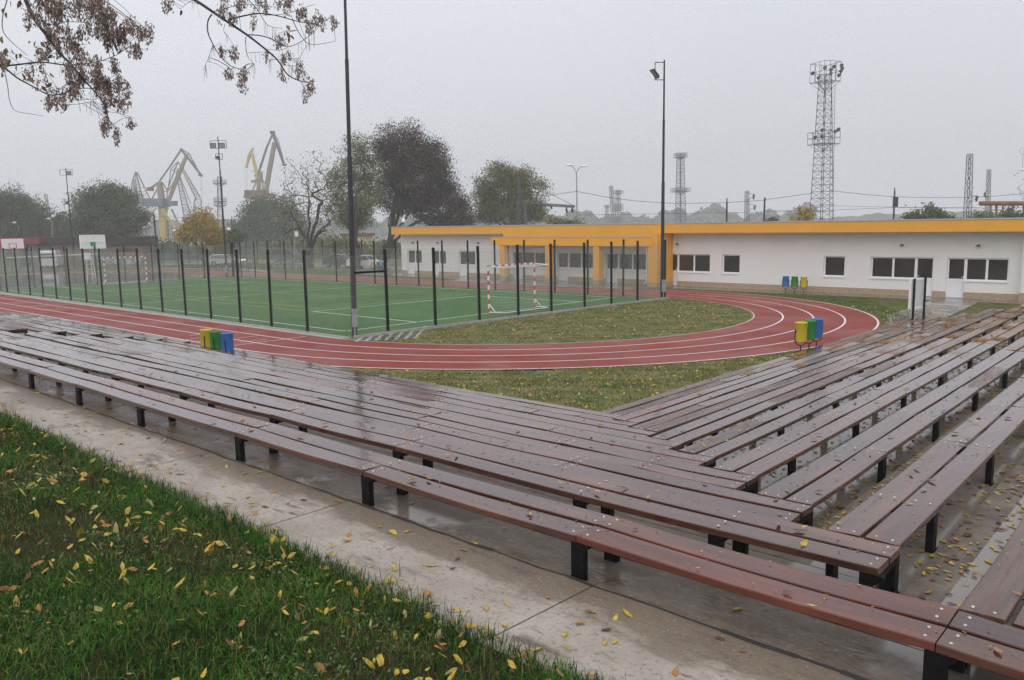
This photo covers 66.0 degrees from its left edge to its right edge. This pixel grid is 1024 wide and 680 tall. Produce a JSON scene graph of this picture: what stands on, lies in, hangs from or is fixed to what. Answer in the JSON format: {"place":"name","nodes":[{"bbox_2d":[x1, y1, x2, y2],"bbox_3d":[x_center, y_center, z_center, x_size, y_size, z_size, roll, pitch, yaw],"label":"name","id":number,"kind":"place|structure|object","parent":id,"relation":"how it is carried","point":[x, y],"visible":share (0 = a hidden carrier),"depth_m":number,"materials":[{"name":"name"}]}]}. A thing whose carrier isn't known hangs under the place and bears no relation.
{"place":"outdoors","nodes":[
{"label":"outdoors","id":0,"kind":"place"},
{"bbox_2d":[0,272,210,287],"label":"wet court","id":1,"kind":"object","parent":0,"point":[47,281],"visible":0.53,"depth_m":69.66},
{"bbox_2d":[0,238,24,273],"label":"basketball hoop","id":2,"kind":"object","parent":1,"relation":"on","point":[11,243],"visible":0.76,"depth_m":74.86,"materials":[{"name":"white paint"}]},
{"bbox_2d":[79,235,105,281],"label":"basketball hoop","id":3,"kind":"object","parent":1,"relation":"on","point":[89,242],"visible":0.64,"depth_m":63.32,"materials":[{"name":"white paint"}]},
{"bbox_2d":[0,292,346,338],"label":"concrete border","id":4,"kind":"object","parent":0,"point":[175,316],"visible":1,"depth_m":35.11,"materials":[{"name":"grey concrete"}]},
{"bbox_2d":[0,264,348,273],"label":"park lawn","id":5,"kind":"structure","parent":0,"point":[166,266],"depth_m":87.76,"materials":[{"name":"green plant"}]},
{"bbox_2d":[170,206,231,265],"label":"golden tree","id":6,"kind":"object","parent":5,"relation":"on","point":[201,225],"visible":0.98,"depth_m":95.06,"materials":[{"name":"yellow plant"}]},
{"bbox_2d":[0,259,401,269],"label":"access road","id":7,"kind":"structure","parent":0,"point":[250,261],"depth_m":97.98,"materials":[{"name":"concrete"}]},
{"bbox_2d":[0,407,625,679],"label":"grass bank","id":8,"kind":"structure","parent":0,"point":[53,542],"depth_m":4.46,"materials":[{"name":"green plant"}]},
{"bbox_2d":[0,0,339,146],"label":"overhanging tree","id":9,"kind":"object","parent":8,"relation":"on","point":[102,17],"visible":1,"depth_m":7.70,"materials":[{"name":"brown plant"}]},
{"bbox_2d":[0,462,467,679],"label":"bank weeds","id":10,"kind":"object","parent":8,"relation":"on","point":[253,650],"visible":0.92,"depth_m":4.27,"materials":[{"name":"green plant"}]},
{"bbox_2d":[0,412,563,679],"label":"fallen leaves","id":11,"kind":"object","parent":8,"relation":"on","point":[379,657],"visible":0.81,"depth_m":4.80,"materials":[{"name":"yellow plant"}]},
{"bbox_2d":[1,276,652,336],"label":"turf pitch","id":12,"kind":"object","parent":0,"point":[413,316],"visible":0.75,"depth_m":41.08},
{"bbox_2d":[8,277,613,330],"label":"pitch marking","id":13,"kind":"object","parent":12,"relation":"on","point":[317,298],"visible":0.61,"depth_m":42.25,"materials":[{"name":"white paint"}]},
{"bbox_2d":[487,262,548,313],"bbox_3d":[0.315,-2.353,35.232,0.932,2.084,3.200,6,11,42],"label":"handball goal","id":14,"kind":"object","parent":12,"relation":"on","point":[512,265],"visible":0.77,"depth_m":34.90,"materials":[{"name":"white paint"}]},
{"bbox_2d":[18,272,752,344],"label":"infield lawn","id":15,"kind":"structure","parent":0,"point":[606,332],"depth_m":29.23,"materials":[{"name":"green plant"}]},
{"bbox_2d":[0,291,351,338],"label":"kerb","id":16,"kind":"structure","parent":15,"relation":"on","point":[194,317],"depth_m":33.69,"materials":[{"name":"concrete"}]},
{"bbox_2d":[344,0,357,337],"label":"floodlight pole","id":17,"kind":"object","parent":15,"relation":"on","point":[354,322],"visible":0.88,"depth_m":26.36,"materials":[{"name":"metal"}]},
{"bbox_2d":[353,297,668,338],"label":"kerb","id":18,"kind":"structure","parent":15,"relation":"on","point":[470,322],"depth_m":31.38,"materials":[{"name":"concrete"}]},
{"bbox_2d":[348,298,941,408],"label":"lawn leaves","id":19,"kind":"object","parent":15,"relation":"on","point":[604,338],"visible":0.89,"depth_m":26.86,"materials":[{"name":"yellow plant"}]},
{"bbox_2d":[649,60,665,298],"bbox_3d":[7.217,-7.771,39.047,0.888,11.750,0.410,-1,8,-2],"label":"floodlight pole","id":20,"kind":"object","parent":15,"relation":"on","point":[655,74],"visible":0.88,"depth_m":39.10,"materials":[{"name":"metal"}]},
{"bbox_2d":[354,326,425,341],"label":"corner paving","id":21,"kind":"structure","parent":0,"point":[397,336],"depth_m":27.04,"materials":[{"name":"concrete"}]},
{"bbox_2d":[0,378,856,679],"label":"concrete walkway","id":22,"kind":"structure","parent":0,"point":[652,642],"depth_m":5.22,"materials":[{"name":"grey concrete"}]},
{"bbox_2d":[0,385,745,679],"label":"walkway leaves","id":23,"kind":"object","parent":22,"relation":"on","point":[675,671],"visible":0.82,"depth_m":5.34,"materials":[{"name":"yellow plant"}]},
{"bbox_2d":[0,378,868,679],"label":"concrete joint","id":24,"kind":"object","parent":22,"relation":"on","point":[850,674],"visible":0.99,"depth_m":5.25,"materials":[{"name":"grey concrete"}]},
{"bbox_2d":[0,270,880,369],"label":"running track","id":25,"kind":"structure","parent":0,"point":[857,322],"depth_m":25.42,"materials":[{"name":"red rubber"}]},
{"bbox_2d":[4,271,783,349],"bbox_3d":[-20.363,-3.446,53.096,77.703,0.001,22.260,6,11,42],"label":"lane line","id":26,"kind":"object","parent":25,"relation":"on","point":[448,349],"visible":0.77,"depth_m":27.60,"materials":[{"name":"white paint"}]},
{"bbox_2d":[0,271,813,355],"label":"lane line","id":27,"kind":"object","parent":25,"relation":"on","point":[460,355],"visible":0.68,"depth_m":24.36,"materials":[{"name":"white paint"}]},
{"bbox_2d":[1,270,845,361],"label":"lane line","id":28,"kind":"object","parent":25,"relation":"on","point":[521,361],"visible":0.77,"depth_m":24.08,"materials":[{"name":"white paint"}]},
{"bbox_2d":[44,270,878,368],"bbox_3d":[-20.363,-3.446,53.096,84.391,0.001,28.950,6,11,42],"label":"lane line","id":29,"kind":"object","parent":25,"relation":"on","point":[654,363],"visible":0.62,"depth_m":21.26,"materials":[{"name":"white paint"}]},
{"bbox_2d":[0,237,1015,679],"bbox_3d":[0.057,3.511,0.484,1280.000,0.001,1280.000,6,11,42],"label":"ground","id":30,"kind":"structure","parent":0,"point":[390,283],"depth_m":87.99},
{"bbox_2d":[0,179,63,237],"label":"broad tree","id":31,"kind":"object","parent":30,"relation":"on","point":[32,221],"visible":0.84,"depth_m":122.36,"materials":[{"name":"green plant"}]},
{"bbox_2d":[0,237,67,266],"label":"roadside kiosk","id":32,"kind":"object","parent":30,"relation":"on","point":[40,242],"visible":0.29,"depth_m":103.25,"materials":[{"name":"grey glass"}]},
{"bbox_2d":[38,207,81,237],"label":"round crowned tree","id":33,"kind":"object","parent":30,"relation":"on","point":[55,223],"visible":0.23,"depth_m":132.33,"materials":[{"name":"green plant"}]},
{"bbox_2d":[46,236,157,266],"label":"brick pavilion","id":34,"kind":"structure","parent":30,"relation":"on","point":[136,242],"depth_m":100.47,"materials":[{"name":"paint"}]},
{"bbox_2d":[53,174,159,237],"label":"broad tree","id":35,"kind":"object","parent":30,"relation":"on","point":[106,205],"visible":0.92,"depth_m":115.16,"materials":[{"name":"green plant"}]},
{"bbox_2d":[0,243,232,288],"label":"chain link fence","id":36,"kind":"object","parent":30,"relation":"on","point":[151,250],"visible":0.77,"depth_m":61.92,"materials":[{"name":"black metal"}]},
{"bbox_2d":[142,148,202,243],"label":"port crane","id":37,"kind":"object","parent":30,"relation":"on","point":[162,203],"visible":0.93,"depth_m":244.95,"materials":[{"name":"yellow paint"}]},
{"bbox_2d":[0,248,353,335],"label":"chain link fence","id":38,"kind":"object","parent":30,"relation":"on","point":[183,278],"visible":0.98,"depth_m":35.56,"materials":[{"name":"black metal"}]},
{"bbox_2d":[167,162,201,243],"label":"port crane","id":39,"kind":"object","parent":30,"relation":"on","point":[181,183],"visible":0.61,"depth_m":269.87,"materials":[{"name":"paint"}]},
{"bbox_2d":[152,235,256,259],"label":"wayside shrub","id":40,"kind":"object","parent":30,"relation":"on","point":[173,245],"visible":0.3,"depth_m":120.81,"materials":[{"name":"green plant"}]},
{"bbox_2d":[210,136,227,276],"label":"floodlight pole","id":41,"kind":"object","parent":30,"relation":"on","point":[213,145],"visible":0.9,"depth_m":67.37,"materials":[{"name":"metal"}]},
{"bbox_2d":[244,131,285,236],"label":"port crane","id":42,"kind":"object","parent":30,"relation":"on","point":[274,146],"visible":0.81,"depth_m":234.38,"materials":[{"name":"paint"}]},
{"bbox_2d":[224,190,314,252],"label":"broad tree","id":43,"kind":"object","parent":30,"relation":"on","point":[252,225],"visible":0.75,"depth_m":161.15,"materials":[{"name":"green plant"}]},
{"bbox_2d":[159,239,381,266],"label":"chain link fence","id":44,"kind":"object","parent":30,"relation":"on","point":[292,245],"visible":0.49,"depth_m":92.01,"materials":[{"name":"black metal"}]},
{"bbox_2d":[263,150,345,267],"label":"bare tree","id":45,"kind":"object","parent":30,"relation":"on","point":[310,244],"visible":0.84,"depth_m":83.14,"materials":[{"name":"brown plant"}]},
{"bbox_2d":[250,232,365,258],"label":"wayside shrub","id":46,"kind":"object","parent":30,"relation":"on","point":[318,240],"visible":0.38,"depth_m":116.69,"materials":[{"name":"green plant"}]},
{"bbox_2d":[317,129,390,269],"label":"maple tree","id":47,"kind":"object","parent":30,"relation":"on","point":[363,213],"visible":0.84,"depth_m":79.44,"materials":[{"name":"green plant"}]},
{"bbox_2d":[347,237,401,258],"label":"wayside shrub","id":48,"kind":"object","parent":30,"relation":"on","point":[381,245],"visible":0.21,"depth_m":110.93,"materials":[{"name":"green plant"}]},
{"bbox_2d":[16,202,817,241],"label":"distant woods","id":49,"kind":"object","parent":30,"relation":"on","point":[716,211],"visible":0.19,"depth_m":509.22,"materials":[{"name":"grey plant"}]},
{"bbox_2d":[365,113,484,261],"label":"purple leaved tree","id":50,"kind":"object","parent":30,"relation":"on","point":[430,190],"visible":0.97,"depth_m":84.33,"materials":[{"name":"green plant"}]},
{"bbox_2d":[231,239,660,296],"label":"chain link fence","id":51,"kind":"object","parent":30,"relation":"on","point":[442,262],"visible":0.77,"depth_m":50.75,"materials":[{"name":"black metal"}]},
{"bbox_2d":[351,240,665,333],"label":"chain link fence","id":52,"kind":"object","parent":30,"relation":"on","point":[611,254],"visible":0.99,"depth_m":32.14,"materials":[{"name":"black metal"}]},
{"bbox_2d":[467,156,555,224],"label":"round crowned tree","id":53,"kind":"object","parent":30,"relation":"on","point":[493,205],"visible":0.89,"depth_m":97.60,"materials":[{"name":"green plant"}]},
{"bbox_2d":[391,217,1023,301],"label":"school building","id":54,"kind":"structure","parent":30,"relation":"on","point":[974,258],"depth_m":43.70,"materials":[{"name":"white paint"}]},
{"bbox_2d":[618,253,645,271],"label":"window","id":55,"kind":"structure","parent":54,"relation":"in","point":[641,256],"depth_m":51.20,"materials":[{"name":"grey glass"}]},
{"bbox_2d":[676,254,709,273],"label":"window","id":56,"kind":"structure","parent":54,"relation":"in","point":[687,263],"depth_m":47.95,"materials":[{"name":"grey glass"}]},
{"bbox_2d":[721,255,739,274],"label":"window","id":57,"kind":"structure","parent":54,"relation":"in","point":[731,263],"depth_m":46.18,"materials":[{"name":"white plastic"}]},
{"bbox_2d":[822,256,844,277],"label":"window","id":58,"kind":"structure","parent":54,"relation":"in","point":[833,265],"depth_m":41.88,"materials":[{"name":"grey glass"}]},
{"bbox_2d":[869,257,916,279],"bbox_3d":[19.202,-3.624,39.735,0.210,1.126,2.240,-9,11,-44],"label":"window","id":59,"kind":"structure","parent":54,"relation":"in","point":[895,268],"depth_m":39.75,"materials":[{"name":"white plastic"}]},
{"bbox_2d":[916,257,933,296],"bbox_3d":[20.291,-3.107,38.772,0.115,1.908,0.820,-9,11,-44],"label":"door","id":60,"kind":"structure","parent":54,"relation":"in","point":[924,265],"depth_m":38.70,"materials":[{"name":"white plastic"}]},
{"bbox_2d":[946,258,965,297],"bbox_3d":[21.283,-2.983,37.778,0.115,1.903,0.780,-9,11,-44],"label":"door","id":61,"kind":"structure","parent":54,"relation":"in","point":[956,266],"depth_m":37.79,"materials":[{"name":"white plastic"}]},
{"bbox_2d":[963,258,1008,282],"bbox_3d":[22.155,-3.254,36.776,0.210,1.117,1.880,-9,11,-44],"label":"window","id":62,"kind":"structure","parent":54,"relation":"in","point":[991,270],"depth_m":36.81,"materials":[{"name":"white plastic"}]},
{"bbox_2d":[787,203,819,220],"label":"wild shrub","id":63,"kind":"object","parent":30,"relation":"on","point":[804,214],"visible":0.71,"depth_m":78.75,"materials":[{"name":"yellow plant"}]},
{"bbox_2d":[898,202,961,218],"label":"wild shrub","id":64,"kind":"object","parent":30,"relation":"on","point":[930,212],"visible":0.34,"depth_m":76.90,"materials":[{"name":"green plant"}]},
{"bbox_2d":[963,154,978,217],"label":"catenary mast","id":65,"kind":"object","parent":30,"relation":"on","point":[968,197],"visible":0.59,"depth_m":78.71,"materials":[{"name":"metal"}]},
{"bbox_2d":[978,201,1023,217],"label":"rusty pipeline","id":66,"kind":"object","parent":30,"relation":"on","point":[996,204],"visible":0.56,"depth_m":86.71,"materials":[{"name":"brown metal"}]},
{"bbox_2d":[0,313,1023,679],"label":"terrace","id":67,"kind":"structure","parent":0,"point":[860,653],"depth_m":6.10,"materials":[{"name":"concrete"}]},
{"bbox_2d":[0,318,66,335],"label":"plank bench","id":68,"kind":"object","parent":67,"relation":"on","point":[34,328],"visible":0.85,"depth_m":22.65,"materials":[{"name":"brown wood"}]},
{"bbox_2d":[0,314,102,337],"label":"plank bench","id":69,"kind":"object","parent":67,"relation":"on","point":[73,332],"visible":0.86,"depth_m":24.10,"materials":[{"name":"brown wood"}]},
{"bbox_2d":[0,312,133,338],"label":"plank bench","id":70,"kind":"object","parent":67,"relation":"on","point":[106,334],"visible":0.62,"depth_m":25.39,"materials":[{"name":"brown wood"}]},
{"bbox_2d":[3,312,162,340],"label":"plank bench","id":71,"kind":"object","parent":67,"relation":"on","point":[140,338],"visible":0.58,"depth_m":26.52,"materials":[{"name":"brown wood"}]},
{"bbox_2d":[24,314,190,343],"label":"plank bench","id":72,"kind":"object","parent":67,"relation":"on","point":[167,339],"visible":0.56,"depth_m":27.27,"materials":[{"name":"brown wood"}]},
{"bbox_2d":[25,332,756,493],"bbox_3d":[-4.919,0.737,13.606,19.076,0.362,0.461,6,10,41],"label":"plank bench","id":73,"kind":"object","parent":67,"relation":"on","point":[735,481],"visible":0.91,"depth_m":9.82,"materials":[{"name":"brown wood"}]},
{"bbox_2d":[67,335,714,467],"bbox_3d":[-4.650,0.771,14.570,18.193,0.363,0.462,6,11,42],"label":"plank bench","id":74,"kind":"object","parent":67,"relation":"on","point":[693,459],"visible":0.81,"depth_m":11.21,"materials":[{"name":"brown wood"}]},
{"bbox_2d":[107,337,682,450],"bbox_3d":[-4.384,0.804,15.530,17.310,0.360,0.456,6,11,42],"label":"plank bench","id":75,"kind":"object","parent":67,"relation":"on","point":[654,442],"visible":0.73,"depth_m":12.59,"materials":[{"name":"brown wood"}]},
{"bbox_2d":[143,340,657,436],"bbox_3d":[-4.144,0.842,16.463,16.427,0.360,0.458,6,11,42],"label":"plank bench","id":76,"kind":"object","parent":67,"relation":"on","point":[564,418],"visible":0.59,"depth_m":13.91,"materials":[{"name":"brown wood"}]},
{"bbox_2d":[0,330,811,525],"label":"plank bench","id":77,"kind":"object","parent":67,"relation":"on","point":[738,499],"visible":0.86,"depth_m":8.01,"materials":[{"name":"brown wood"}]},
{"bbox_2d":[175,342,637,426],"bbox_3d":[-3.904,0.878,17.397,15.544,0.357,0.457,6,11,42],"label":"plank bench","id":78,"kind":"object","parent":67,"relation":"on","point":[546,409],"visible":0.57,"depth_m":15.35,"materials":[{"name":"brown wood"}]},
{"bbox_2d":[234,349,621,418],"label":"plank bench","id":79,"kind":"object","parent":67,"relation":"on","point":[568,409],"visible":0.45,"depth_m":16.14,"materials":[{"name":"brown wood"}]},
{"bbox_2d":[0,337,899,592],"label":"plank bench","id":80,"kind":"object","parent":67,"relation":"on","point":[874,564],"visible":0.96,"depth_m":6.36,"materials":[{"name":"brown wood"}]},
{"bbox_2d":[0,350,1023,679],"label":"plank bench","id":81,"kind":"object","parent":67,"relation":"on","point":[946,638],"visible":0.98,"depth_m":5.06,"materials":[{"name":"brown wood"}]},
{"bbox_2d":[0,309,1022,654],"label":"fallen leaves","id":82,"kind":"object","parent":81,"relation":"on","point":[804,542],"visible":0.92,"depth_m":9.36,"materials":[{"name":"yellow plant"}]},
{"bbox_2d":[2,322,1023,613],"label":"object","id":83,"kind":"object","parent":67,"relation":"on","point":[962,546],"visible":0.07,"depth_m":7.00,"materials":[{"name":"yellow plant"}]},
{"bbox_2d":[601,320,917,415],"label":"plank bench","id":84,"kind":"object","parent":67,"relation":"on","point":[648,402],"visible":0.89,"depth_m":17.16,"materials":[{"name":"brown wood"}]},
{"bbox_2d":[740,306,1023,373],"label":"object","id":85,"kind":"object","parent":84,"relation":"on","point":[952,336],"visible":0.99,"depth_m":20.09,"materials":[{"name":"brown plant"}]},
{"bbox_2d":[614,316,947,423],"bbox_3d":[7.956,0.427,19.271,0.460,0.356,18.374,6,11,42],"label":"plank bench","id":86,"kind":"object","parent":67,"relation":"on","point":[671,406],"visible":0.9,"depth_m":15.80,"materials":[{"name":"brown wood"}]},
{"bbox_2d":[630,313,975,433],"bbox_3d":[8.324,0.380,18.351,0.463,0.360,19.216,6,11,42],"label":"plank bench","id":87,"kind":"object","parent":67,"relation":"on","point":[681,418],"visible":0.88,"depth_m":14.22,"materials":[{"name":"brown wood"}]},
{"bbox_2d":[652,309,1004,447],"bbox_3d":[8.624,0.323,17.489,0.462,0.360,20.058,6,10,41],"label":"plank bench","id":88,"kind":"object","parent":67,"relation":"on","point":[726,417],"visible":0.92,"depth_m":13.12,"materials":[{"name":"brown wood"}]},
{"bbox_2d":[678,304,1023,466],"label":"plank bench","id":89,"kind":"object","parent":67,"relation":"on","point":[758,428],"visible":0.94,"depth_m":11.58,"materials":[{"name":"brown wood"}]},
{"bbox_2d":[713,316,1023,493],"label":"plank bench","id":90,"kind":"object","parent":67,"relation":"on","point":[772,455],"visible":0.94,"depth_m":9.90,"materials":[{"name":"brown wood"}]},
{"bbox_2d":[757,337,1023,526],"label":"plank bench","id":91,"kind":"object","parent":67,"relation":"on","point":[901,427],"visible":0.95,"depth_m":8.20,"materials":[{"name":"brown wood"}]},
{"bbox_2d":[825,375,1023,593],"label":"plank bench","id":92,"kind":"object","parent":67,"relation":"on","point":[887,516],"visible":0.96,"depth_m":6.26,"materials":[{"name":"brown wood"}]},
{"bbox_2d":[958,517,1023,669],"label":"plank bench","id":93,"kind":"object","parent":67,"relation":"on","point":[992,596],"visible":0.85,"depth_m":4.30,"materials":[{"name":"brown wood"}]},
{"bbox_2d":[0,0,1023,237],"label":"sky","id":94,"kind":"structure","parent":0,"point":[924,86],"materials":[{"name":"grey"}]},
{"bbox_2d":[340,349,806,411],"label":"lawn","id":95,"kind":"structure","parent":0,"point":[609,395],"depth_m":18.79,"materials":[{"name":"green plant"}]},
{"bbox_2d":[794,322,807,350],"bbox_3d":[8.093,-0.050,22.080,0.345,0.900,0.345,5,10,35],"label":"litter bin","id":96,"kind":"object","parent":95,"relation":"on","point":[801,330],"visible":0.95,"depth_m":21.93,"materials":[{"name":"yellow metal"}]},
{"bbox_2d":[270,270,888,306],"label":"building lawn","id":97,"kind":"structure","parent":0,"point":[872,299],"depth_m":42.13,"materials":[{"name":"green plant"}]},
{"bbox_2d":[747,293,905,321],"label":"verge grass","id":98,"kind":"structure","parent":97,"relation":"on","point":[838,302],"depth_m":36.74,"materials":[{"name":"plant"}]},
{"bbox_2d":[670,152,690,222],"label":"floodlight tower","id":99,"kind":"structure","parent":0,"point":[682,190],"depth_m":211.23,"materials":[{"name":"metal"}]},
{"bbox_2d":[343,272,1023,303],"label":"paved apron","id":100,"kind":"object","parent":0,"point":[482,279],"visible":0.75,"depth_m":46.63,"materials":[{"name":"grey concrete"}]},
{"bbox_2d":[807,60,843,220],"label":"floodlight tower","id":101,"kind":"structure","parent":0,"point":[822,137],"depth_m":109.07,"materials":[{"name":"metal"}]},
{"bbox_2d":[778,210,1021,220],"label":"hills","id":102,"kind":"structure","parent":0,"point":[878,216],"depth_m":491.08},
{"bbox_2d":[884,297,984,325],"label":"entrance path","id":103,"kind":"structure","parent":0,"point":[936,304],"depth_m":32.85,"materials":[{"name":"grey concrete"}]},
{"bbox_2d":[847,298,1021,327],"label":"side lawn","id":104,"kind":"structure","parent":0,"point":[892,303],"depth_m":33.92,"materials":[{"name":"green plant"}]},
{"bbox_2d":[908,277,926,319],"bbox_3d":[14.086,-1.304,27.397,0.873,1.700,0.142,-6,9,-33],"label":"notice board","id":105,"kind":"object","parent":104,"relation":"on","point":[917,294],"visible":0.9,"depth_m":27.37,"materials":[{"name":"white metal"}]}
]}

